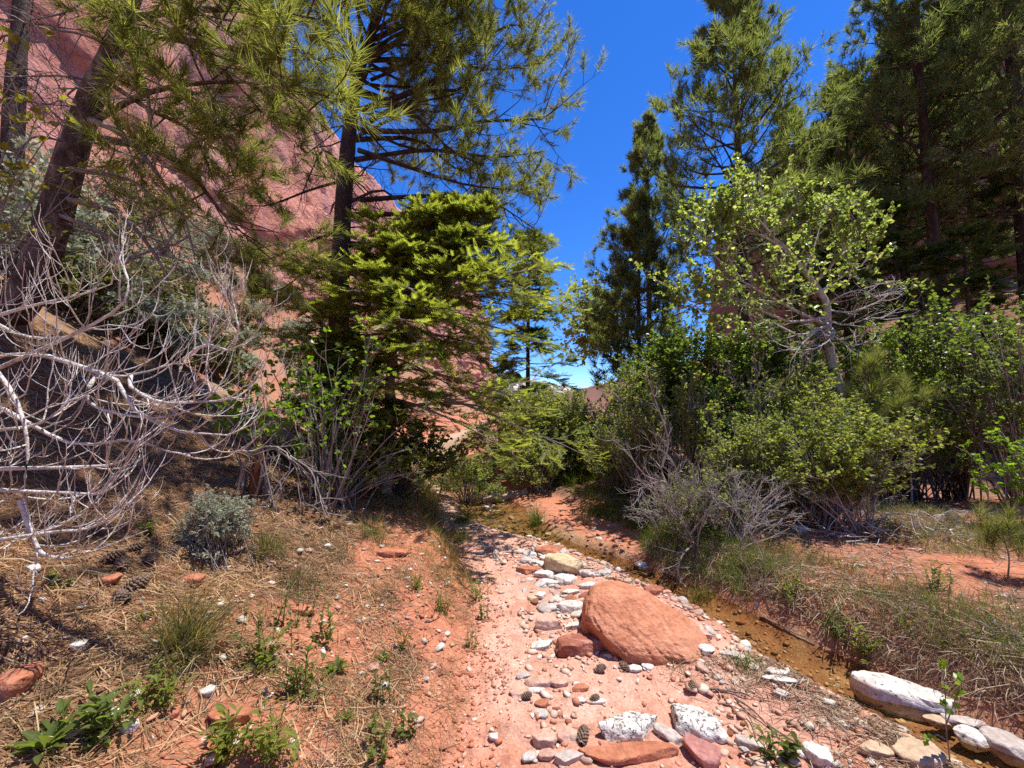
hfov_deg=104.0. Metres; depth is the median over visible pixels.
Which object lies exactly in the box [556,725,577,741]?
rock
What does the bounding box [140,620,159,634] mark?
rock
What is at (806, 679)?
track debris
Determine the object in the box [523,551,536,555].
rock
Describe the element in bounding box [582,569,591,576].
cobble
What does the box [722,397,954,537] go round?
bush
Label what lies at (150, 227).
scrub bush
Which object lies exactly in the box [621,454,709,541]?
dead bush
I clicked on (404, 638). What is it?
weed
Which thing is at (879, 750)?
rock
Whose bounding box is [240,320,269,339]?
scrub bush
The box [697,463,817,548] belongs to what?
dead bush
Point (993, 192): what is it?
fir tree
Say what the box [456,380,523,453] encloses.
bush
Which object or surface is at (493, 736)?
rock
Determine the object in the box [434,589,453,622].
weed
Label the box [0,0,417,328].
pine tree
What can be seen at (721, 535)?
weed
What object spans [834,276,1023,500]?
bush
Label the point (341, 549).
bunchgrass
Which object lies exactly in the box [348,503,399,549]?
bunchgrass
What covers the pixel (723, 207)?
cottonwood tree
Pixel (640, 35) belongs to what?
sky
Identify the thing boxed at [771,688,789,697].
rock
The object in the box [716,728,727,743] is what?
rock
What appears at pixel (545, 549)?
rock
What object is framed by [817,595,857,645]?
weed
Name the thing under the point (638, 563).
rock
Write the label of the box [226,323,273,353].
sagebrush
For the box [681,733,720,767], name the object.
rock
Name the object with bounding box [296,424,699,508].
grass
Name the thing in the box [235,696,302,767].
weed
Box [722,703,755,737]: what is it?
stick
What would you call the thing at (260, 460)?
dead bush
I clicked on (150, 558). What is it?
pine cone
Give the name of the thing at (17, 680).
rock
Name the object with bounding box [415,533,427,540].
rock
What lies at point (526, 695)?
pine cone
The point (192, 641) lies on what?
bunchgrass
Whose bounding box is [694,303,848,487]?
bush
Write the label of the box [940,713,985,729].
rock
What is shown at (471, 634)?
weed
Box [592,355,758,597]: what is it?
dead bush
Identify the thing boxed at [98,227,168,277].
sagebrush
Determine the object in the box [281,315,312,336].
sagebrush
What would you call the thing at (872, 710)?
cobble
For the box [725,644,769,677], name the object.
bunchgrass
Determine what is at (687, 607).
cobble
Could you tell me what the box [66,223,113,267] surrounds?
scrub bush
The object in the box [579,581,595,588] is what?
rock
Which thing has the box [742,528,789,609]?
dead bush
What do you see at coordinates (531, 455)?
bush
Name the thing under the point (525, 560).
rock
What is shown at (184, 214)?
scrub bush
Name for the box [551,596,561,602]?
cobble
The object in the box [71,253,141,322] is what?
scrub bush
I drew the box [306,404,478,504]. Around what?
bush
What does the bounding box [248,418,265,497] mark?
snag
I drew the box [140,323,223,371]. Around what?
sagebrush
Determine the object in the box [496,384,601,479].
bush
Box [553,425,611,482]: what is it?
bush
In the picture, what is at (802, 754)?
rock
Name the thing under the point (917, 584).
dry grass
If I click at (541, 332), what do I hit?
fir tree
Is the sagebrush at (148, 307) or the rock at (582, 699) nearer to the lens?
the rock at (582, 699)
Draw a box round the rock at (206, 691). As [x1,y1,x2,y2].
[197,684,215,696]
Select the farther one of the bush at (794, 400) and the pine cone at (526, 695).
the bush at (794, 400)
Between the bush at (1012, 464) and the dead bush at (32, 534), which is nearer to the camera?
the dead bush at (32, 534)
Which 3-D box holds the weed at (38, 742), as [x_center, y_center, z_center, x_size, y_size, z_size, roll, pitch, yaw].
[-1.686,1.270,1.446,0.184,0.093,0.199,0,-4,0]
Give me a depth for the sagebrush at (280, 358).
17.35 m
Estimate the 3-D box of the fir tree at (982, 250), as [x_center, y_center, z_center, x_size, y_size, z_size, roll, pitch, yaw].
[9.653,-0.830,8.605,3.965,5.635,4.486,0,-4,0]
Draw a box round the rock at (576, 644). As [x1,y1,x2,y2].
[555,633,606,657]
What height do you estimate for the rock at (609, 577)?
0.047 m
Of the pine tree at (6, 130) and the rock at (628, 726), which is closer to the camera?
the rock at (628, 726)
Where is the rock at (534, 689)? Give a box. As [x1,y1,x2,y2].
[527,687,544,693]
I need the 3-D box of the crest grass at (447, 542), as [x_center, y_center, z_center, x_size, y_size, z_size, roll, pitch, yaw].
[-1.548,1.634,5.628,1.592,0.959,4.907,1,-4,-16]
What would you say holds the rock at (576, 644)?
on the ground at (558, 499)
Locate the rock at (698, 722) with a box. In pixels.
[670,703,722,742]
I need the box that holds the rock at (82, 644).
[69,638,89,650]
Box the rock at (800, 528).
[792,525,808,532]
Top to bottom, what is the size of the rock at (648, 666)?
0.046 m
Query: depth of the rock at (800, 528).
4.43 m
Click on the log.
(507, 495)
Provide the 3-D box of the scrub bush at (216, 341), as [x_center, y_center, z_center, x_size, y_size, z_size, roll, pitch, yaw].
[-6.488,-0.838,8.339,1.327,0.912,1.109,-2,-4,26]
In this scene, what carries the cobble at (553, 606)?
on the ground at (558, 499)
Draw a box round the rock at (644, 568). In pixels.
[639,566,648,570]
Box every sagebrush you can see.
[0,130,121,253]
[0,142,117,277]
[76,278,184,346]
[86,273,156,322]
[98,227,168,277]
[140,216,211,266]
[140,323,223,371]
[157,292,214,325]
[161,248,212,288]
[166,218,226,250]
[169,484,258,574]
[192,305,244,330]
[207,271,250,302]
[220,350,263,384]
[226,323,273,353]
[240,295,284,324]
[267,317,301,345]
[270,347,306,370]
[271,276,300,306]
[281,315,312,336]
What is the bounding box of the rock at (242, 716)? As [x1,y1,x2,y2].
[207,702,252,727]
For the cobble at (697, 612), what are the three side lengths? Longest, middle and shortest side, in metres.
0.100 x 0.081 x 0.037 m
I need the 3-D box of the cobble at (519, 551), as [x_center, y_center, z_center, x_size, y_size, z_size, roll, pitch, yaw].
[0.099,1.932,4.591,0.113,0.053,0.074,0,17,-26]
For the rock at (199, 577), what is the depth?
2.44 m
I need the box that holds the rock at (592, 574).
[588,572,600,576]
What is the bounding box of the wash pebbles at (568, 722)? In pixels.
[438,494,998,767]
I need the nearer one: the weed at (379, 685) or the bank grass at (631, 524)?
the weed at (379, 685)
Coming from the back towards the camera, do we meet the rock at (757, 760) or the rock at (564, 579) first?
the rock at (564, 579)
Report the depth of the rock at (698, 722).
2.06 m
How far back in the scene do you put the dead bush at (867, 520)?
4.32 m
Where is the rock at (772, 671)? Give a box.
[764,667,788,675]
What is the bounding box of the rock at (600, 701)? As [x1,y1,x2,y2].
[591,698,605,704]
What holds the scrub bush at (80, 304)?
on the ground at (558, 499)
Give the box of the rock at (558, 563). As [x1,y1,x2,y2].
[544,553,582,573]
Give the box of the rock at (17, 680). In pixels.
[0,661,42,703]
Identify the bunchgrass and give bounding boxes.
[62,554,282,709]
[144,506,209,552]
[235,516,312,569]
[236,693,333,766]
[259,548,337,602]
[279,661,362,715]
[319,528,372,564]
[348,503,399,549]
[348,574,415,612]
[377,558,432,586]
[418,490,460,528]
[419,561,466,590]
[444,518,485,544]
[445,502,481,524]
[510,498,552,531]
[569,485,597,526]
[654,649,692,680]
[678,571,724,608]
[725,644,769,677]
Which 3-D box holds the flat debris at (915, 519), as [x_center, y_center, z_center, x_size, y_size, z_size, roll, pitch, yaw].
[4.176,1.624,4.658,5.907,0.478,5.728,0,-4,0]
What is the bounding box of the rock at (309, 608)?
[290,603,316,615]
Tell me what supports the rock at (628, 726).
on the ground at (558, 499)
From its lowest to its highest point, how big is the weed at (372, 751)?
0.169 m
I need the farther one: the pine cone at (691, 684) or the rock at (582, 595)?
the rock at (582, 595)
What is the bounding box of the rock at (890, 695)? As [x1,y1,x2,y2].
[849,671,944,722]
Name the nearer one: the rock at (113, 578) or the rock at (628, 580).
the rock at (113, 578)
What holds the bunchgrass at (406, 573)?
on the ground at (558, 499)
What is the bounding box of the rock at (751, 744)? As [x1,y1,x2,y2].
[735,734,765,752]
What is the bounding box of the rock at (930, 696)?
[917,687,954,714]
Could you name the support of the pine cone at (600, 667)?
on the ground at (558, 499)
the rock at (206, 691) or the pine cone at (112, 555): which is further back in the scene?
the pine cone at (112, 555)
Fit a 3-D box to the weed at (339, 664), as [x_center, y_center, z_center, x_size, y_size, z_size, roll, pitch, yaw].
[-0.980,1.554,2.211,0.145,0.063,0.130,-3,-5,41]
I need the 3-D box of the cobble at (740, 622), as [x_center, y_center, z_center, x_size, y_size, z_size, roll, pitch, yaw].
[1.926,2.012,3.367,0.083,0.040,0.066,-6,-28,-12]
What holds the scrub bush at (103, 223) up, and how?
on the ground at (558, 499)
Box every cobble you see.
[516,549,524,553]
[522,750,536,762]
[530,599,537,604]
[534,579,545,586]
[534,708,548,719]
[537,602,551,612]
[548,603,557,610]
[549,597,554,602]
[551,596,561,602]
[565,594,576,599]
[570,610,581,617]
[580,755,592,765]
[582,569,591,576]
[597,568,611,575]
[670,596,678,602]
[677,596,688,603]
[682,604,692,609]
[693,609,703,615]
[696,661,708,673]
[704,626,714,634]
[727,728,733,735]
[735,620,745,624]
[738,746,749,753]
[867,708,884,717]
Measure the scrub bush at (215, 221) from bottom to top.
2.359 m
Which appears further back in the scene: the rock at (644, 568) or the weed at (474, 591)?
the rock at (644, 568)
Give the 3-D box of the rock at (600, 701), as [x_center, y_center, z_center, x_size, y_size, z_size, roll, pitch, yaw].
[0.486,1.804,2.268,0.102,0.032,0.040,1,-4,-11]
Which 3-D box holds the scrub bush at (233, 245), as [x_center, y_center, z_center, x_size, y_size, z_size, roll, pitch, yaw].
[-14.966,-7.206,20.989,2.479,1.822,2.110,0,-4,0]
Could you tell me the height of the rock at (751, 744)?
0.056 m
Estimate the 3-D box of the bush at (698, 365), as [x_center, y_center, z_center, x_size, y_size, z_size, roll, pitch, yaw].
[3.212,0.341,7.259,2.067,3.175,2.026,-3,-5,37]
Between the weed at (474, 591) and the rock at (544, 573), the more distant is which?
the rock at (544, 573)
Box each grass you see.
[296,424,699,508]
[364,469,478,596]
[579,490,837,599]
[643,496,1023,684]
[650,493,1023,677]
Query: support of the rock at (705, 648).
on the ground at (558, 499)
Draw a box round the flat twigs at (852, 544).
[584,479,1023,649]
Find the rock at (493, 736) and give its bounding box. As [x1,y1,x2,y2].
[488,732,497,740]
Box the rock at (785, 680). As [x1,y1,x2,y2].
[762,674,797,684]
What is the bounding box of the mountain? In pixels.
[496,371,573,405]
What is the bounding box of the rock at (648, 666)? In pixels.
[641,663,653,670]
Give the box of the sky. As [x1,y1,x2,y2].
[268,0,925,388]
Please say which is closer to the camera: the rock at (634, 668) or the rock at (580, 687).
the rock at (580, 687)
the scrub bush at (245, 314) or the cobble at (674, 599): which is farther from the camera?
the scrub bush at (245, 314)
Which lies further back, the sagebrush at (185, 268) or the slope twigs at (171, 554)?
the sagebrush at (185, 268)
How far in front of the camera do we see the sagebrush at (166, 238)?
15.00 m
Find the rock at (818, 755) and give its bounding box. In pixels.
[801,741,833,766]
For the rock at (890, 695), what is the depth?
2.39 m
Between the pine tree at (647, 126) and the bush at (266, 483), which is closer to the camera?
the bush at (266, 483)
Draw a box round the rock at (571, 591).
[561,589,579,594]
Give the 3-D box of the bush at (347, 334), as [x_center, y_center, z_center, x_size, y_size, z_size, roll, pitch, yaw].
[-2.214,0.374,5.326,2.711,2.475,1.760,1,-4,-13]
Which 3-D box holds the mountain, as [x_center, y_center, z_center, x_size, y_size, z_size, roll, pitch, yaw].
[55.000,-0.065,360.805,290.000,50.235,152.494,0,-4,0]
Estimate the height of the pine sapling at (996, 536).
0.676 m
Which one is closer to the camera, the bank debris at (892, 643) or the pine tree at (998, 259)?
the bank debris at (892, 643)
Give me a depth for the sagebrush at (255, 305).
19.34 m
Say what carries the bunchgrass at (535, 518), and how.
on the ground at (558, 499)
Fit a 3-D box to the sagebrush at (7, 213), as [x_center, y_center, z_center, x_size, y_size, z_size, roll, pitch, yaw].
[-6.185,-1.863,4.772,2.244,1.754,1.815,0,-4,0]
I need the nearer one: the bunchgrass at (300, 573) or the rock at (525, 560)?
the bunchgrass at (300, 573)
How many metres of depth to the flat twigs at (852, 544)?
3.92 m
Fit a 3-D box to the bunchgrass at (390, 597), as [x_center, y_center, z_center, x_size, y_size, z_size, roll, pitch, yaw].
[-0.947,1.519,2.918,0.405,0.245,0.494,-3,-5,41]
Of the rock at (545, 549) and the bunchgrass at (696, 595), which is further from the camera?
the rock at (545, 549)
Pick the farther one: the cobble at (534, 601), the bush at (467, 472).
the bush at (467, 472)
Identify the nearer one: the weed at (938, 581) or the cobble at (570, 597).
the weed at (938, 581)
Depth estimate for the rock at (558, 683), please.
2.38 m
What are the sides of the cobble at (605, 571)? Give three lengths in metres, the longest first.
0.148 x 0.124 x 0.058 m
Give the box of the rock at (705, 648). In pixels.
[698,644,714,655]
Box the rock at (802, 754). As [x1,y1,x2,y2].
[797,749,806,758]
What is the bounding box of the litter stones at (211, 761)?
[0,389,449,767]
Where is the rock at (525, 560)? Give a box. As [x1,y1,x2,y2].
[519,557,530,563]
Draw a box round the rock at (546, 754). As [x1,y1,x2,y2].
[538,748,558,760]
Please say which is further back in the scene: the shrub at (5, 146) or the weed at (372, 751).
the shrub at (5, 146)
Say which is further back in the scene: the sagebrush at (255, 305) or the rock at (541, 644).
the sagebrush at (255, 305)
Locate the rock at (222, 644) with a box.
[200,631,229,653]
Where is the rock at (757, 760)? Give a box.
[745,754,771,767]
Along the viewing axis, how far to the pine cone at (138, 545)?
2.44 m
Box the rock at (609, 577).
[603,575,616,579]
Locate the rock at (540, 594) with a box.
[534,591,545,598]
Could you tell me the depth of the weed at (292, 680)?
1.97 m
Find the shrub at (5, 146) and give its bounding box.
[0,25,121,274]
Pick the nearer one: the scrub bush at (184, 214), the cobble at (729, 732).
the cobble at (729, 732)
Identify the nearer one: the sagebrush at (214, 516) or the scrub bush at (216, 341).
the sagebrush at (214, 516)
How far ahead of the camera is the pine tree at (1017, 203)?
9.78 m
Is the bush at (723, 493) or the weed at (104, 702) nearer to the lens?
the weed at (104, 702)
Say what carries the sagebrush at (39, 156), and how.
on the ground at (558, 499)
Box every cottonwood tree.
[546,270,643,382]
[629,152,928,426]
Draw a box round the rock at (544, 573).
[534,570,555,577]
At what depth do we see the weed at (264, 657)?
2.06 m
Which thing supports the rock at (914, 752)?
on the ground at (558, 499)
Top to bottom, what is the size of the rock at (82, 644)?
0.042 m
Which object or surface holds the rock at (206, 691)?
on the ground at (558, 499)
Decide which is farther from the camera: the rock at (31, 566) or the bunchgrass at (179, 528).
the bunchgrass at (179, 528)
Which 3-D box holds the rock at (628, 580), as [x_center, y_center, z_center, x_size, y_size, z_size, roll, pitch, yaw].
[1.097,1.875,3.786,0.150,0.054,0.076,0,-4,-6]
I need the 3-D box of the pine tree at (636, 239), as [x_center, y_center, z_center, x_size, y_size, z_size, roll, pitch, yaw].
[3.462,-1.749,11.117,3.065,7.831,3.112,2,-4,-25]
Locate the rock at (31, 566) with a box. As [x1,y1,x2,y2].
[24,564,41,573]
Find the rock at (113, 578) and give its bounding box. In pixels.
[101,573,122,585]
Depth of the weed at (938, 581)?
3.05 m
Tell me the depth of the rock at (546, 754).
1.89 m
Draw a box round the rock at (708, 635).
[700,629,712,638]
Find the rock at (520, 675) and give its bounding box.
[516,672,530,678]
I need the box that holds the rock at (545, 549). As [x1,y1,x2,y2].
[535,545,565,554]
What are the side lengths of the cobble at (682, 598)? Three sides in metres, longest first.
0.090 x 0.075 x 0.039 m
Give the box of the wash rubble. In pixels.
[476,535,975,767]
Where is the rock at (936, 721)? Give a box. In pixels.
[922,714,952,729]
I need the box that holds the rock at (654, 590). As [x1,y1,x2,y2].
[643,585,665,595]
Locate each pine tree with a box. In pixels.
[0,0,106,233]
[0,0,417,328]
[196,0,610,466]
[582,107,733,369]
[586,185,688,456]
[629,0,883,367]
[734,102,885,395]
[755,67,926,385]
[801,0,1023,417]
[805,0,1023,358]
[872,0,1023,359]
[886,0,1023,355]
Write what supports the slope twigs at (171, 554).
on the ground at (558, 499)
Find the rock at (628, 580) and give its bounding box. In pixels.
[620,578,634,583]
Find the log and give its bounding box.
[482,488,527,503]
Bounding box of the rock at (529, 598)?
[527,596,538,600]
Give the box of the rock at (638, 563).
[634,561,646,567]
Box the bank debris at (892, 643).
[636,515,1023,727]
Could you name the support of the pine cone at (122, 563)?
on the ground at (558, 499)
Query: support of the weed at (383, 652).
on the ground at (558, 499)
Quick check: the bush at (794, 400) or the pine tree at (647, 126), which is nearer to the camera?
the bush at (794, 400)
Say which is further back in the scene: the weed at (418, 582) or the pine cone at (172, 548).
the weed at (418, 582)
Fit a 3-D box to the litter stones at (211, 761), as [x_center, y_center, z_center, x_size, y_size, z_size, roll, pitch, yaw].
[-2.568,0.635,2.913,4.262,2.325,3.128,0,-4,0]
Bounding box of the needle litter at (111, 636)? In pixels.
[0,320,433,767]
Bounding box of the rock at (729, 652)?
[720,650,744,659]
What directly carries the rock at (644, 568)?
on the ground at (558, 499)
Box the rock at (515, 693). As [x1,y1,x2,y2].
[509,688,530,697]
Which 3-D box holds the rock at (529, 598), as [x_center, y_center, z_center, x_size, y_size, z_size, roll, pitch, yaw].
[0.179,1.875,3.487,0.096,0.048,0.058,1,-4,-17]
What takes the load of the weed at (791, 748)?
on the ground at (558, 499)
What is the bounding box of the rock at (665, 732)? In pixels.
[653,722,682,744]
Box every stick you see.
[697,686,750,696]
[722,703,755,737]
[734,698,800,745]
[759,616,813,642]
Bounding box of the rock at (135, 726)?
[119,718,139,733]
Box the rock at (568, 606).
[556,600,582,613]
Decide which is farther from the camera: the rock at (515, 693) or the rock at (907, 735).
the rock at (515, 693)
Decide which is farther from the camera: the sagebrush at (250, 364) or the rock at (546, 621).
the sagebrush at (250, 364)
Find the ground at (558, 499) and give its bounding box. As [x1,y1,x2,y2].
[0,115,1023,767]
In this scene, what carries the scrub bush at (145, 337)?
on the ground at (558, 499)
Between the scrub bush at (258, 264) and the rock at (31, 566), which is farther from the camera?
the scrub bush at (258, 264)
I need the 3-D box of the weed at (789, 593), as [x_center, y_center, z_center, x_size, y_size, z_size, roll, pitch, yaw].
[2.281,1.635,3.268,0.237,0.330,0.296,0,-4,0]
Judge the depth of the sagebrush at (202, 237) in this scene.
18.59 m
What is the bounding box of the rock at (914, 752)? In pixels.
[891,737,946,767]
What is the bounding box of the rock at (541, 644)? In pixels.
[530,639,553,649]
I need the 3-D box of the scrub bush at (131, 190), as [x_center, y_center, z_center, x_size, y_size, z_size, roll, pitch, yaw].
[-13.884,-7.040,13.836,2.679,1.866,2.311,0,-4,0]
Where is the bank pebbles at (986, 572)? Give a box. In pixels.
[566,509,1017,653]
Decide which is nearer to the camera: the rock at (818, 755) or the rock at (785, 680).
the rock at (818, 755)
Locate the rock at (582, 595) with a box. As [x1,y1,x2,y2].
[578,593,586,597]
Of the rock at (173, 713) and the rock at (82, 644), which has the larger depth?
the rock at (82, 644)
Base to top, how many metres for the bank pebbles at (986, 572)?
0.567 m
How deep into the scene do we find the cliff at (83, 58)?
30.48 m
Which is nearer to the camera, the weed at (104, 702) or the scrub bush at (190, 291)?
the weed at (104, 702)
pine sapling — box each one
[825,340,914,500]
[874,362,958,505]
[964,494,1023,577]
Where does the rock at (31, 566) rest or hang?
on the ground at (558, 499)
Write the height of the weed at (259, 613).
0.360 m
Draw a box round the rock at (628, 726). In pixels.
[598,711,656,741]
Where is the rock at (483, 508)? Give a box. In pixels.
[481,506,489,510]
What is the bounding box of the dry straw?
[1,471,482,767]
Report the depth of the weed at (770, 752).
1.89 m
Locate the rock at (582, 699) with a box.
[577,697,585,702]
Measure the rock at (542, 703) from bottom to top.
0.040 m
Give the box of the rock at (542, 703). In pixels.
[534,698,548,707]
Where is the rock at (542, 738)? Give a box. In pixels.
[532,728,556,749]
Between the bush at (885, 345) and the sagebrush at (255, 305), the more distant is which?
the sagebrush at (255, 305)
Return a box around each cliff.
[0,0,495,409]
[704,0,1023,354]
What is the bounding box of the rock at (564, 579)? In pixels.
[554,573,575,584]
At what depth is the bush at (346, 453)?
4.12 m
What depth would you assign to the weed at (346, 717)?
1.91 m
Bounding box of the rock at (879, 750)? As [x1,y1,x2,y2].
[857,739,894,758]
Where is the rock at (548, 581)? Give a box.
[541,578,558,584]
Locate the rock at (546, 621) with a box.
[535,613,562,629]
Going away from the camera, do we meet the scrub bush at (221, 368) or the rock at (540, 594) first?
the rock at (540, 594)
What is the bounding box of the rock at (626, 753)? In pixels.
[578,741,678,765]
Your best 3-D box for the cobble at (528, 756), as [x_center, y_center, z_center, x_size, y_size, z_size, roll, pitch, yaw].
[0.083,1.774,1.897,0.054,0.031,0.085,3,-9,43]
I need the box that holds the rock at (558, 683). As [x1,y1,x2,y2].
[551,679,568,687]
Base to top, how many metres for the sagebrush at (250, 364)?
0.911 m
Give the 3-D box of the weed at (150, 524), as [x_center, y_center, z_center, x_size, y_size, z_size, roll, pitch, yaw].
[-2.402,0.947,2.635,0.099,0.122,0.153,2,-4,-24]
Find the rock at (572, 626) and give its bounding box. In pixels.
[564,621,580,630]
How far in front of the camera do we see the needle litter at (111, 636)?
2.45 m
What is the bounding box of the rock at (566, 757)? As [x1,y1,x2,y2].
[554,750,583,766]
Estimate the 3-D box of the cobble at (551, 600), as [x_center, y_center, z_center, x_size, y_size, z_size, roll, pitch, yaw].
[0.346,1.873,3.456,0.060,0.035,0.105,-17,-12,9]
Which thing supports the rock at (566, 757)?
on the ground at (558, 499)
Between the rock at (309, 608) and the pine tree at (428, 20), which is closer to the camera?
the rock at (309, 608)
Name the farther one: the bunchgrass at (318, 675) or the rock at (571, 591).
the rock at (571, 591)
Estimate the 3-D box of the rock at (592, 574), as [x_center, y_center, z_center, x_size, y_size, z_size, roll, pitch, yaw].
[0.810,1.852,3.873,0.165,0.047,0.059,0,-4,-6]
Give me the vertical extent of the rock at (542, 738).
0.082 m
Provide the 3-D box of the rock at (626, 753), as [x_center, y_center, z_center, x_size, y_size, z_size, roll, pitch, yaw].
[0.556,1.760,1.887,0.485,0.075,0.109,0,-4,-3]
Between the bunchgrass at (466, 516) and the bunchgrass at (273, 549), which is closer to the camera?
the bunchgrass at (273, 549)
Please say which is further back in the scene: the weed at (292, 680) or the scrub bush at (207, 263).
the scrub bush at (207, 263)
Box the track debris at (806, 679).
[655,646,972,767]
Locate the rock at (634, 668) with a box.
[629,664,641,672]
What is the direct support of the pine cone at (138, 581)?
on the ground at (558, 499)
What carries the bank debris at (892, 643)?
on the ground at (558, 499)
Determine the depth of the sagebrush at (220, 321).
13.54 m
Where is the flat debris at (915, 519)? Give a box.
[581,480,1023,650]
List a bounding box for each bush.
[0,201,293,614]
[1,252,142,323]
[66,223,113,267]
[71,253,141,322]
[75,193,142,264]
[85,148,150,204]
[97,173,169,214]
[99,252,187,303]
[101,304,205,359]
[105,185,199,242]
[134,248,183,288]
[145,182,213,236]
[170,274,230,311]
[182,321,231,353]
[184,249,227,279]
[189,342,246,381]
[194,207,242,250]
[194,229,247,259]
[202,370,312,511]
[212,311,440,515]
[220,302,262,326]
[227,242,269,273]
[235,387,350,528]
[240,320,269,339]
[250,427,429,513]
[253,264,285,284]
[264,322,447,493]
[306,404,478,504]
[422,440,505,505]
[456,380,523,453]
[495,428,584,494]
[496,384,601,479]
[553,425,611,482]
[556,399,640,462]
[574,407,660,493]
[576,354,693,507]
[592,312,712,484]
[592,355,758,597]
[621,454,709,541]
[624,314,750,487]
[633,370,758,511]
[643,447,764,536]
[659,365,803,503]
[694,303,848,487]
[696,411,825,526]
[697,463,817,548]
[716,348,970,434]
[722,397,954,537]
[727,361,885,510]
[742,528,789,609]
[765,431,912,536]
[817,294,984,497]
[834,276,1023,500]
[856,360,987,507]
[909,274,1023,505]
[956,416,1023,526]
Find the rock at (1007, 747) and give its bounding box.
[979,726,1023,767]
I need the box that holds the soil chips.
[8,478,512,767]
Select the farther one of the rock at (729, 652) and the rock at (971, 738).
the rock at (729, 652)
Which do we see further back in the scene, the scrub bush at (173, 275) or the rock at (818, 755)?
the scrub bush at (173, 275)
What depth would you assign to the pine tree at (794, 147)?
14.66 m
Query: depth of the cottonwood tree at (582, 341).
16.76 m
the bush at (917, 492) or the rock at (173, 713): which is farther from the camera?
the bush at (917, 492)
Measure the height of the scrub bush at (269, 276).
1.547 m
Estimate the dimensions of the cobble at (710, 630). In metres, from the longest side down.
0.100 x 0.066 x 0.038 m
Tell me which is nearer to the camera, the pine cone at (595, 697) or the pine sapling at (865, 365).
the pine cone at (595, 697)
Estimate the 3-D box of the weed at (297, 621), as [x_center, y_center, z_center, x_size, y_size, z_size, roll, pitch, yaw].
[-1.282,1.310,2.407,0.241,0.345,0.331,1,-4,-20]
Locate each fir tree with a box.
[224,187,612,496]
[459,228,585,487]
[791,215,939,415]
[793,197,1000,451]
[879,218,1023,452]
[906,143,1023,390]
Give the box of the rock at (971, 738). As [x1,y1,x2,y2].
[953,724,990,751]
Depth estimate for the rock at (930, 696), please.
2.32 m
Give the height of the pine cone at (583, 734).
0.063 m
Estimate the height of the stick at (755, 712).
0.029 m
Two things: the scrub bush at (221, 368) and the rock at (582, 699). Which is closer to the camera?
the rock at (582, 699)
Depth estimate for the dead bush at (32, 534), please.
1.96 m
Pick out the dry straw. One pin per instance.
(430, 689)
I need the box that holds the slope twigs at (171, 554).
[0,328,417,765]
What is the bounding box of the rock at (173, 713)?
[167,705,181,719]
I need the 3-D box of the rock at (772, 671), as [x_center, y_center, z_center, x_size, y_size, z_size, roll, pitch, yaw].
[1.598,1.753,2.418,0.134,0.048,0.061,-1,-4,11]
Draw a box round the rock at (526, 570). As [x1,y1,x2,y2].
[516,566,542,574]
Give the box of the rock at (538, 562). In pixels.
[532,560,543,565]
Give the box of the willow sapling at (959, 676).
[923,656,966,761]
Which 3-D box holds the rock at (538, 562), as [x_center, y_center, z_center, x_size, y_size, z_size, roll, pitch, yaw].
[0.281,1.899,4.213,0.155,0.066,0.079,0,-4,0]
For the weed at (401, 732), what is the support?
on the ground at (558, 499)
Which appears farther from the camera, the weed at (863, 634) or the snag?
the snag
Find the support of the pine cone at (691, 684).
on the ground at (558, 499)
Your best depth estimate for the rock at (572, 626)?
3.03 m
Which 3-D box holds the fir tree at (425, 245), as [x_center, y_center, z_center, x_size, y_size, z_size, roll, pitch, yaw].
[-1.285,-0.555,6.026,5.190,4.298,4.852,1,-4,-20]
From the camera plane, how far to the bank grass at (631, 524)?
4.26 m
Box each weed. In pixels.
[1,710,89,764]
[40,680,144,751]
[45,566,75,588]
[118,654,196,710]
[136,517,159,536]
[136,611,157,618]
[196,703,252,767]
[220,599,297,685]
[235,621,287,675]
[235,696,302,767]
[267,642,331,703]
[275,572,322,629]
[305,600,343,647]
[322,654,349,676]
[333,708,356,720]
[365,709,390,763]
[371,666,391,703]
[374,649,389,662]
[394,625,412,649]
[395,709,418,740]
[410,572,423,590]
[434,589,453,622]
[464,630,477,649]
[465,567,496,601]
[477,600,489,620]
[703,523,740,545]
[743,720,790,766]
[772,565,808,605]
[779,731,804,766]
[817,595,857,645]
[847,617,883,664]
[903,554,964,592]
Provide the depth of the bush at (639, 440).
6.24 m
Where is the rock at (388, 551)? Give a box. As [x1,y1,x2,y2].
[376,547,409,557]
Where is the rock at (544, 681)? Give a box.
[524,675,553,687]
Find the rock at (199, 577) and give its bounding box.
[182,573,204,587]
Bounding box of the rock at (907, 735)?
[886,730,915,739]
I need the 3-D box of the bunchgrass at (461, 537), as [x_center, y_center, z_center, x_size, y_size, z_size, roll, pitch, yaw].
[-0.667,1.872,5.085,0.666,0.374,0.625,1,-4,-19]
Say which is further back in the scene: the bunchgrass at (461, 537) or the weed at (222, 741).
the bunchgrass at (461, 537)
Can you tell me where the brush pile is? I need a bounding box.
[805,506,1016,557]
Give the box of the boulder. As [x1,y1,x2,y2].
[581,580,708,665]
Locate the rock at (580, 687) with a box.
[572,683,588,691]
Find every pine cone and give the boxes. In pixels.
[99,549,125,562]
[111,588,131,604]
[113,555,131,571]
[121,574,151,591]
[124,541,145,552]
[144,553,155,563]
[163,544,179,556]
[520,691,531,699]
[577,724,589,746]
[589,693,599,701]
[594,663,605,672]
[618,661,629,671]
[688,680,695,692]
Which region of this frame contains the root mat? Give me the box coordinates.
[645,541,1023,728]
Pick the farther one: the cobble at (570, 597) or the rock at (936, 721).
the cobble at (570, 597)
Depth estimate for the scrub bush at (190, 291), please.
13.79 m

